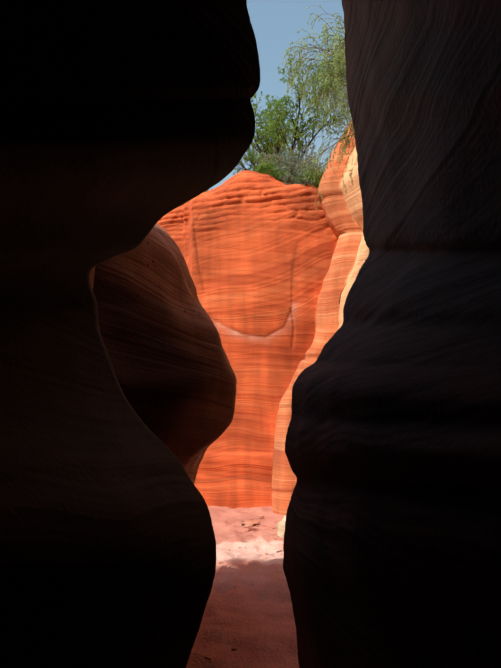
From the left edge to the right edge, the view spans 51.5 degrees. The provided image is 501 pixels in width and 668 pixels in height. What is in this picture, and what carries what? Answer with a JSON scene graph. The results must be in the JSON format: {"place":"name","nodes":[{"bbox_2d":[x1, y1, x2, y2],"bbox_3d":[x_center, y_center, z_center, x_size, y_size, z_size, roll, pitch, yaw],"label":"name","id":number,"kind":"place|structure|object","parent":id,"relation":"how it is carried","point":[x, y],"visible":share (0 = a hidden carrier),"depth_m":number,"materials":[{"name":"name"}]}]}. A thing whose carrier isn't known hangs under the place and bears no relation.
{"place":"outdoors","nodes":[
{"label":"outdoors","id":0,"kind":"place"},
{"bbox_2d":[186,506,298,667],"bbox_3d":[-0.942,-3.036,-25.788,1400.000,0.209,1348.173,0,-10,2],"label":"sand ground","id":1,"kind":"structure","parent":0,"point":[254,624],"depth_m":4.58,"materials":[{"name":"sand"}]},
{"bbox_2d":[90,266,95,289],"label":"canyon wall","id":2,"kind":"structure","parent":1,"relation":"on","point":[92,273],"depth_m":3.32,"materials":[{"name":"brown stone"}]},
{"bbox_2d":[0,0,259,667],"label":"wall","id":3,"kind":"structure","parent":1,"relation":"on","point":[126,125],"depth_m":1.76,"materials":[{"name":"stone"}]},
{"bbox_2d":[93,223,236,483],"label":"wall","id":4,"kind":"structure","parent":1,"relation":"on","point":[172,367],"depth_m":3.62,"materials":[{"name":"stone"}]},
{"bbox_2d":[157,170,337,508],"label":"back wall","id":5,"kind":"structure","parent":1,"relation":"on","point":[257,249],"depth_m":9.65,"materials":[{"name":"stone"}]},
{"bbox_2d":[233,94,299,174],"bbox_3d":[0.080,-6.154,17.759,3.100,3.268,2.380,-4,-11,20],"label":"broadleaf tree","id":6,"kind":"object","parent":5,"relation":"on","point":[251,158],"visible":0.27,"depth_m":17.48,"materials":[{"name":"green plant"}]},
{"bbox_2d":[251,160,293,179],"bbox_3d":[0.398,-3.202,10.508,1.010,0.670,0.783,0,-10,2],"label":"shrub","id":7,"kind":"object","parent":5,"relation":"on","point":[268,167],"visible":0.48,"depth_m":10.42,"materials":[{"name":"green plant"}]},
{"bbox_2d":[254,149,293,170],"bbox_3d":[0.622,-3.808,12.350,1.168,0.861,1.456,0,-10,2],"label":"shrub","id":8,"kind":"object","parent":5,"relation":"on","point":[273,159],"visible":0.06,"depth_m":12.17,"materials":[{"name":"green plant"}]},
{"bbox_2d":[256,144,316,176],"bbox_3d":[0.664,-3.476,11.135,1.515,0.764,1.363,-5,-11,27],"label":"shrub","id":9,"kind":"object","parent":5,"relation":"on","point":[279,160],"visible":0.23,"depth_m":10.82,"materials":[{"name":"green plant"}]},
{"bbox_2d":[258,139,329,173],"bbox_3d":[1.125,-3.686,11.380,1.838,1.105,1.209,3,-11,-18],"label":"shrub","id":10,"kind":"object","parent":5,"relation":"on","point":[296,159],"visible":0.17,"depth_m":11.15,"materials":[{"name":"green plant"}]},
{"bbox_2d":[276,167,311,185],"bbox_3d":[0.823,-3.025,10.426,0.839,0.624,0.772,0,-10,2],"label":"shrub","id":11,"kind":"object","parent":5,"relation":"on","point":[286,179],"visible":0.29,"depth_m":10.28,"materials":[{"name":"green plant"}]},
{"bbox_2d":[251,53,349,161],"bbox_3d":[0.994,-5.963,15.004,3.074,4.176,3.318,8,-13,-39],"label":"broadleaf tree","id":12,"kind":"object","parent":5,"relation":"on","point":[277,128],"visible":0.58,"depth_m":14.60,"materials":[{"name":"green plant"}]},
{"bbox_2d":[290,151,324,179],"bbox_3d":[1.373,-3.276,11.008,1.355,0.773,0.994,7,-12,-36],"label":"shrub","id":13,"kind":"object","parent":5,"relation":"on","point":[319,166],"visible":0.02,"depth_m":10.80,"materials":[{"name":"green plant"}]},
{"bbox_2d":[293,168,322,187],"bbox_3d":[1.115,-3.042,10.453,0.842,0.558,0.701,-8,-13,37],"label":"shrub","id":14,"kind":"object","parent":5,"relation":"on","point":[317,182],"visible":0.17,"depth_m":10.30,"materials":[{"name":"green plant"}]},
{"bbox_2d":[240,520,260,523],"bbox_3d":[-0.008,2.934,8.098,0.331,0.050,0.231,0,-10,2],"label":"rock slab","id":15,"kind":"object","parent":1,"relation":"on","point":[250,521],"visible":0.88,"depth_m":8.04,"materials":[{"name":"stone"}]},
{"bbox_2d":[277,515,285,537],"bbox_3d":[0.543,2.790,7.375,0.341,0.424,0.327,0,-10,2],"label":"cream boulder","id":16,"kind":"object","parent":1,"relation":"on","point":[280,528],"visible":0.31,"depth_m":7.32,"materials":[{"name":"beige stone"}]},
{"bbox_2d":[272,122,368,514],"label":"fin wall","id":17,"kind":"structure","parent":1,"relation":"on","point":[342,210],"depth_m":9.28,"materials":[{"name":"stone"}]},
{"bbox_2d":[282,5,356,208],"bbox_3d":[1.435,-3.531,7.382,2.226,2.552,2.406,-5,-11,27],"label":"feathery tree","id":18,"kind":"object","parent":17,"relation":"on","point":[338,65],"visible":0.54,"depth_m":7.37,"materials":[{"name":"green plant"}]},
{"bbox_2d":[283,0,500,667],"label":"wall","id":19,"kind":"structure","parent":1,"relation":"on","point":[392,547],"depth_m":1.58,"materials":[{"name":"stone"}]},
{"bbox_2d":[206,0,350,190],"label":"sky","id":20,"kind":"structure","parent":0,"point":[275,23],"materials":[{"name":"blue"}]}
]}

